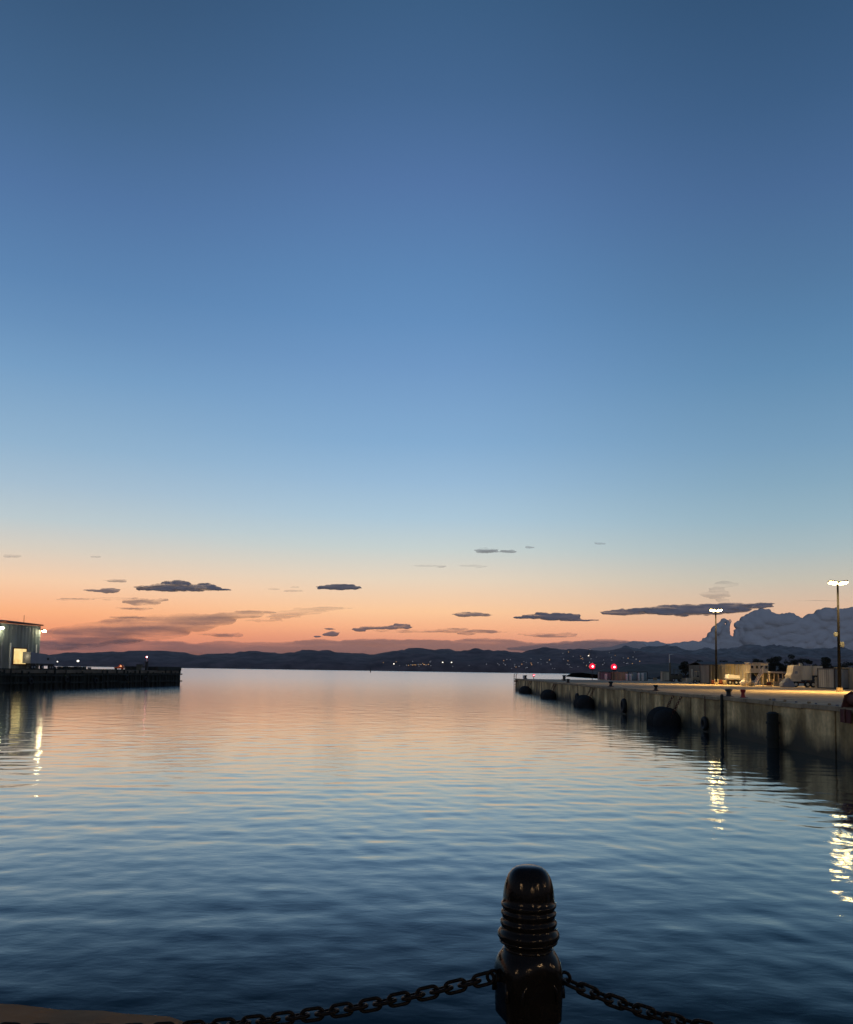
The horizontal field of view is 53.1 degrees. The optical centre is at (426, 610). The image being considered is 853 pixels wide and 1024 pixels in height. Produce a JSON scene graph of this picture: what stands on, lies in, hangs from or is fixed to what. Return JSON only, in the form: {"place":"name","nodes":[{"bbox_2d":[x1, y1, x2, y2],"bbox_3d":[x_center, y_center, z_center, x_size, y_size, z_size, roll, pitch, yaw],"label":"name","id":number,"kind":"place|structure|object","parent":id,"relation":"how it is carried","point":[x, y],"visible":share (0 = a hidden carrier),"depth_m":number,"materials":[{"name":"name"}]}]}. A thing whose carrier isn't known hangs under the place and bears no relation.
{"place":"outdoors","nodes":[
{"label":"outdoors","id":0,"kind":"place"},
{"bbox_2d":[0,620,45,668],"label":"shed building","id":1,"kind":"structure","parent":0,"point":[17,639],"depth_m":169.80,"materials":[{"name":"beige metal"}]},
{"bbox_2d":[86,588,120,592],"bbox_3d":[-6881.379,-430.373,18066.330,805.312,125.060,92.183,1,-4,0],"label":"cloud","id":2,"kind":"structure","parent":0,"point":[108,590],"depth_m":18037.11,"materials":[{"name":"grey"}]},
{"bbox_2d":[122,599,167,604],"bbox_3d":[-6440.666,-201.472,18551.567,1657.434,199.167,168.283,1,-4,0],"label":"cloud","id":3,"kind":"structure","parent":0,"point":[134,602],"depth_m":18504.62,"materials":[{"name":"grey"}]},
{"bbox_2d":[47,611,258,648],"bbox_3d":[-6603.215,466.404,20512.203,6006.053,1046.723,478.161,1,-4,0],"label":"cloud","id":4,"kind":"structure","parent":0,"point":[101,635],"depth_m":20321.26,"materials":[{"name":"pink"}]},
{"bbox_2d":[135,580,229,591],"bbox_3d":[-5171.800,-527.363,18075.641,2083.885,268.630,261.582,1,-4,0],"label":"cloud","id":5,"kind":"structure","parent":0,"point":[175,586],"depth_m":17994.30,"materials":[{"name":"grey"}]},
{"bbox_2d":[214,634,233,636],"bbox_3d":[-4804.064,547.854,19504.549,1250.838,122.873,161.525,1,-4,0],"label":"cloud","id":6,"kind":"structure","parent":0,"point":[223,635],"depth_m":19445.46,"materials":[{"name":"grey"}]},
{"bbox_2d":[314,628,338,637],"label":"cloud","id":7,"kind":"structure","parent":0,"point":[332,633],"depth_m":17985.54,"materials":[{"name":"grey"}]},
{"bbox_2d":[317,584,360,589],"bbox_3d":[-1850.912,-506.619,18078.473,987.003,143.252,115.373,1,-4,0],"label":"cloud","id":8,"kind":"structure","parent":0,"point":[341,587],"depth_m":18039.65,"materials":[{"name":"grey"}]},
{"bbox_2d":[40,639,645,654],"bbox_3d":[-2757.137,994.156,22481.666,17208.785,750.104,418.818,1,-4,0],"label":"cloud","id":9,"kind":"structure","parent":0,"point":[370,647],"depth_m":22312.55,"materials":[{"name":"grey"}]},
{"bbox_2d":[352,623,411,631],"bbox_3d":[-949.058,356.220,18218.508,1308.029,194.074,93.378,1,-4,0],"label":"cloud","id":10,"kind":"structure","parent":0,"point":[391,627],"depth_m":18189.38,"materials":[{"name":"grey"}]},
{"bbox_2d":[0,666,852,1023],"bbox_3d":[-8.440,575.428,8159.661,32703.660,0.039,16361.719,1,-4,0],"label":"water","id":11,"kind":"structure","parent":0,"point":[208,844],"depth_m":23.27,"materials":[{"name":"blue liquid"}]},
{"bbox_2d":[0,666,181,690],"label":"pier","id":12,"kind":"structure","parent":11,"relation":"in","point":[34,679],"depth_m":187.45,"materials":[{"name":"concrete"}]},
{"bbox_2d":[22,652,56,669],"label":"box trailer","id":13,"kind":"object","parent":12,"relation":"on","point":[28,658],"visible":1,"depth_m":172.27,"materials":[{"name":"metal"}]},
{"bbox_2d":[44,666,85,668],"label":"jetty","id":14,"kind":"object","parent":12,"relation":"on","point":[62,667],"visible":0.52,"depth_m":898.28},
{"bbox_2d":[114,664,124,668],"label":"work cart","id":15,"kind":"object","parent":12,"relation":"on","point":[120,666],"visible":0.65,"depth_m":203.98,"materials":[{"name":"brown"}]},
{"bbox_2d":[136,664,143,669],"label":"hut","id":16,"kind":"object","parent":12,"relation":"on","point":[139,666],"visible":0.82,"depth_m":212.90,"materials":[{"name":"metal"}]},
{"bbox_2d":[144,656,147,669],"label":"harbour beacon","id":17,"kind":"object","parent":12,"relation":"on","point":[146,665],"visible":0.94,"depth_m":214.21,"materials":[{"name":"metal"}]},
{"bbox_2d":[515,679,852,762],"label":"pier","id":18,"kind":"structure","parent":11,"relation":"in","point":[819,728],"depth_m":72.50,"materials":[{"name":"concrete"}]},
{"bbox_2d":[519,681,531,693],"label":"fender","id":19,"kind":"object","parent":18,"relation":"attached to","point":[524,689],"visible":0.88,"depth_m":194.85,"materials":[{"name":"rubber"}]},
{"bbox_2d":[540,684,555,698],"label":"fender","id":20,"kind":"object","parent":18,"relation":"attached to","point":[548,694],"visible":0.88,"depth_m":157.97,"materials":[{"name":"rubber"}]},
{"bbox_2d":[573,687,594,706],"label":"fender","id":21,"kind":"object","parent":18,"relation":"attached to","point":[583,701],"visible":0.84,"depth_m":122.09,"materials":[{"name":"rubber"}]},
{"bbox_2d":[589,663,594,679],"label":"red beacon","id":22,"kind":"object","parent":18,"relation":"on","point":[591,666],"visible":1,"depth_m":227.06,"materials":[{"name":"glass"}]},
{"bbox_2d":[598,672,611,679],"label":"container","id":23,"kind":"object","parent":18,"relation":"on","point":[601,675],"visible":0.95,"depth_m":228.45,"materials":[{"name":"metal"}]},
{"bbox_2d":[611,664,616,670],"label":"red beacon","id":24,"kind":"object","parent":18,"relation":"on","point":[613,667],"visible":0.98,"depth_m":225.03,"materials":[{"name":"glass"}]},
{"bbox_2d":[611,672,627,679],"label":"container","id":25,"kind":"object","parent":18,"relation":"on","point":[618,675],"visible":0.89,"depth_m":227.45,"materials":[{"name":"red metal"}]},
{"bbox_2d":[620,690,626,712],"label":"tyre fender","id":26,"kind":"object","parent":18,"relation":"hanging from","point":[623,704],"visible":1,"depth_m":102.96,"materials":[{"name":"rubber"}]},
{"bbox_2d":[628,672,636,679],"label":"container","id":27,"kind":"object","parent":18,"relation":"on","point":[634,675],"visible":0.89,"depth_m":227.47,"materials":[{"name":"metal"}]},
{"bbox_2d":[637,672,647,680],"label":"container","id":28,"kind":"object","parent":18,"relation":"on","point":[645,676],"visible":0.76,"depth_m":228.44,"materials":[{"name":"metal"}]},
{"bbox_2d":[646,696,681,725],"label":"fender","id":29,"kind":"object","parent":18,"relation":"attached to","point":[662,716],"visible":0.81,"depth_m":80.69,"materials":[{"name":"rubber"}]},
{"bbox_2d":[660,672,668,680],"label":"cabin box","id":30,"kind":"object","parent":18,"relation":"on","point":[664,676],"visible":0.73,"depth_m":213.53,"materials":[{"name":"grey metal"}]},
{"bbox_2d":[665,663,682,681],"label":"forklift","id":31,"kind":"object","parent":18,"relation":"on","point":[678,677],"visible":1,"depth_m":204.90,"materials":[{"name":"metal"}]},
{"bbox_2d":[691,669,699,682],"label":"forklift","id":32,"kind":"object","parent":18,"relation":"on","point":[694,679],"visible":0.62,"depth_m":185.05,"materials":[{"name":"metal"}]},
{"bbox_2d":[701,696,707,730],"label":"tyre fender","id":33,"kind":"object","parent":18,"relation":"hanging from","point":[704,723],"visible":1,"depth_m":73.28,"materials":[{"name":"rubber"}]},
{"bbox_2d":[700,665,718,683],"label":"container","id":34,"kind":"object","parent":18,"relation":"on","point":[707,674],"visible":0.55,"depth_m":172.59,"materials":[{"name":"metal"}]},
{"bbox_2d":[709,608,721,684],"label":"light pole","id":35,"kind":"object","parent":18,"relation":"on","point":[716,681],"visible":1,"depth_m":157.87,"materials":[{"name":"metal"}]},
{"bbox_2d":[717,664,734,683],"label":"container","id":36,"kind":"object","parent":18,"relation":"on","point":[724,669],"visible":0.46,"depth_m":167.77,"materials":[{"name":"beige metal"}]},
{"bbox_2d":[725,689,733,696],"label":"mooring bollard","id":37,"kind":"object","parent":18,"relation":"on","point":[728,692],"visible":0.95,"depth_m":69.84,"materials":[{"name":"metal"}]},
{"bbox_2d":[725,674,740,684],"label":"trailer","id":38,"kind":"object","parent":18,"relation":"on","point":[736,681],"visible":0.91,"depth_m":158.68,"materials":[{"name":"metal"}]},
{"bbox_2d":[735,664,748,680],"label":"container","id":39,"kind":"object","parent":18,"relation":"on","point":[739,669],"visible":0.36,"depth_m":165.69,"materials":[{"name":"beige metal"}]},
{"bbox_2d":[738,689,745,697],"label":"bollard","id":40,"kind":"object","parent":18,"relation":"on","point":[742,693],"visible":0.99,"depth_m":67.01,"materials":[{"name":"metal"}]},
{"bbox_2d":[740,678,746,685],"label":"bulk sack","id":41,"kind":"object","parent":18,"relation":"on","point":[742,682],"visible":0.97,"depth_m":149.27,"materials":[{"name":"white fabric"}]},
{"bbox_2d":[744,662,769,685],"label":"stilt cabin","id":42,"kind":"object","parent":18,"relation":"on","point":[752,667],"visible":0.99,"depth_m":146.81,"materials":[{"name":"beige"}]},
{"bbox_2d":[779,678,794,686],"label":"gravel pile","id":43,"kind":"object","parent":18,"relation":"on","point":[786,682],"visible":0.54,"depth_m":137.72,"materials":[{"name":"grey gravel"}]},
{"bbox_2d":[785,663,822,687],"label":"truck","id":44,"kind":"object","parent":18,"relation":"on","point":[796,674],"visible":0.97,"depth_m":137.74,"materials":[{"name":"metal"}]},
{"bbox_2d":[817,668,848,688],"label":"container","id":45,"kind":"object","parent":18,"relation":"on","point":[827,677],"visible":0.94,"depth_m":127.65,"materials":[{"name":"metal"}]},
{"bbox_2d":[828,580,847,691],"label":"light pole","id":46,"kind":"object","parent":18,"relation":"on","point":[839,643],"visible":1,"depth_m":102.95,"materials":[{"name":"metal"}]},
{"bbox_2d":[840,691,852,722],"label":"tyre fender","id":47,"kind":"object","parent":18,"relation":"on","point":[845,714],"visible":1,"depth_m":49.11,"materials":[{"name":"rubber"}]},
{"bbox_2d":[848,668,852,688],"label":"container","id":48,"kind":"object","parent":18,"relation":"on","point":[850,678],"visible":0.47,"depth_m":126.04,"materials":[{"name":"grey metal"}]},
{"bbox_2d":[720,694,723,735],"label":"fender pile","id":49,"kind":"object","parent":11,"relation":"in","point":[721,715],"visible":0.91,"depth_m":69.12,"materials":[{"name":"black rubber"}]},
{"bbox_2d":[766,711,779,747],"bbox_3d":[23.689,9.118,58.330,0.877,4.440,0.890,1,-4,0],"label":"fender pile","id":50,"kind":"object","parent":11,"relation":"in","point":[772,736],"visible":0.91,"depth_m":58.08,"materials":[{"name":"black rubber"}]},
{"bbox_2d":[0,0,852,651],"label":"sky","id":51,"kind":"structure","parent":0,"point":[297,297],"materials":[{"name":"blue"}]},
{"bbox_2d":[39,647,852,673],"bbox_3d":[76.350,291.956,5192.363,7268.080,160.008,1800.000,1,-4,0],"label":"hills","id":52,"kind":"structure","parent":0,"point":[476,659],"depth_m":4517.67,"materials":[{"name":"black"}]},
{"bbox_2d":[435,628,496,634],"bbox_3d":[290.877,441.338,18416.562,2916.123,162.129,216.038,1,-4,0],"label":"cloud","id":53,"kind":"structure","parent":0,"point":[488,631],"depth_m":18346.01,"materials":[{"name":"grey"}]},
{"bbox_2d":[452,612,489,616],"bbox_3d":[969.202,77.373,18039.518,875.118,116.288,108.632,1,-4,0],"label":"cloud","id":54,"kind":"structure","parent":0,"point":[467,614],"depth_m":18005.10,"materials":[{"name":"grey"}]},
{"bbox_2d":[476,550,515,552],"bbox_3d":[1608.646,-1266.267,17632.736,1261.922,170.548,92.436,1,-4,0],"label":"cloud","id":55,"kind":"structure","parent":0,"point":[484,551],"depth_m":17597.69,"materials":[{"name":"grey"}]},
{"bbox_2d":[513,612,597,620],"bbox_3d":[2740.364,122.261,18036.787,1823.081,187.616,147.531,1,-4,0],"label":"cloud","id":56,"kind":"structure","parent":0,"point":[558,616],"depth_m":17989.53,"materials":[{"name":"grey"}]},
{"bbox_2d":[535,634,576,636],"bbox_3d":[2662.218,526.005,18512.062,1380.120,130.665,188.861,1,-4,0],"label":"cloud","id":57,"kind":"structure","parent":0,"point":[550,635],"depth_m":18438.77,"materials":[{"name":"grey"}]},
{"bbox_2d":[550,641,644,644],"bbox_3d":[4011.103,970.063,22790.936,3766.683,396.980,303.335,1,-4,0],"label":"cloud","id":58,"kind":"structure","parent":0,"point":[568,642],"depth_m":22709.33,"materials":[{"name":"grey"}]},
{"bbox_2d":[630,641,719,649],"bbox_3d":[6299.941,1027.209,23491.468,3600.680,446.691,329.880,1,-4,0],"label":"cloud","id":59,"kind":"structure","parent":0,"point":[692,645],"depth_m":23383.06,"materials":[{"name":"grey"}]},
{"bbox_2d":[601,603,774,616],"bbox_3d":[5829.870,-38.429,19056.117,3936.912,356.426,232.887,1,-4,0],"label":"cloud","id":60,"kind":"structure","parent":0,"point":[683,610],"depth_m":18977.29,"materials":[{"name":"grey"}]},
{"bbox_2d":[566,663,852,680],"bbox_3d":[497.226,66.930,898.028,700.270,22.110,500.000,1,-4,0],"label":"wooded shore","id":61,"kind":"structure","parent":0,"point":[653,670],"depth_m":824.35,"materials":[{"name":"green plant"}]},
{"bbox_2d":[688,662,751,681],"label":"warehouse","id":62,"kind":"structure","parent":0,"point":[694,666],"depth_m":203.33,"materials":[{"name":"beige metal"}]},
{"bbox_2d":[637,679,816,682],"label":"shore ground","id":63,"kind":"structure","parent":0,"point":[676,680],"depth_m":538.94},
{"bbox_2d":[678,661,688,677],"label":"tree","id":64,"kind":"object","parent":63,"relation":"on","point":[684,665],"visible":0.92,"depth_m":397.78,"materials":[{"name":"green plant"}]},
{"bbox_2d":[752,658,768,676],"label":"tree","id":65,"kind":"object","parent":63,"relation":"on","point":[756,661],"visible":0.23,"depth_m":397.79,"materials":[{"name":"green plant"}]},
{"bbox_2d":[766,656,783,675],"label":"tree","id":66,"kind":"object","parent":63,"relation":"on","point":[771,661],"visible":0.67,"depth_m":397.60,"materials":[{"name":"green plant"}]},
{"bbox_2d":[782,654,803,674],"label":"tree","id":67,"kind":"object","parent":63,"relation":"on","point":[793,661],"visible":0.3,"depth_m":388.77,"materials":[{"name":"green plant"}]},
{"bbox_2d":[803,658,816,680],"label":"tree","id":68,"kind":"object","parent":63,"relation":"on","point":[806,661],"visible":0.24,"depth_m":398.55,"materials":[{"name":"green plant"}]},
{"bbox_2d":[819,657,837,667],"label":"tree","id":69,"kind":"object","parent":63,"relation":"on","point":[825,662],"visible":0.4,"depth_m":377.82,"materials":[{"name":"green plant"}]},
{"bbox_2d":[837,661,852,667],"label":"tree","id":70,"kind":"object","parent":63,"relation":"on","point":[847,664],"visible":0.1,"depth_m":379.29,"materials":[{"name":"green plant"}]},
{"bbox_2d":[614,644,852,659],"bbox_3d":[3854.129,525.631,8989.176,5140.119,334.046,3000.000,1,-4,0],"label":"hills","id":71,"kind":"structure","parent":0,"point":[749,651],"depth_m":8287.89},
{"bbox_2d":[761,671,785,685],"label":"open shed","id":72,"kind":"structure","parent":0,"point":[773,678],"depth_m":153.33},
{"bbox_2d":[702,607,852,649],"bbox_3d":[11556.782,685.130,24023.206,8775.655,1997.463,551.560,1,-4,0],"label":"cloud","id":73,"kind":"structure","parent":0,"point":[766,627],"depth_m":23817.67,"materials":[{"name":"grey"}]},
{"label":"promenade","id":74,"kind":"structure","parent":0,"visible":0},
{"bbox_2d":[0,1004,183,1023],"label":"stone ledge","id":75,"kind":"object","parent":74,"relation":"on","point":[23,1014],"visible":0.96,"depth_m":4.32,"materials":[{"name":"grey stone"}]},
{"bbox_2d":[486,864,571,1023],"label":"chain bollard","id":76,"kind":"object","parent":74,"relation":"on","point":[528,985],"visible":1,"depth_m":2.94,"materials":[{"name":"black metal"}]},
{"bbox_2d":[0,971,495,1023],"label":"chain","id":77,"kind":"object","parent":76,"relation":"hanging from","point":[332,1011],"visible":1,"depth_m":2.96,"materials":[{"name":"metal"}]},
{"bbox_2d":[563,978,713,1023],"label":"chain","id":78,"kind":"object","parent":76,"relation":"hanging from","point":[581,990],"visible":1,"depth_m":2.96,"materials":[{"name":"metal"}]}
]}

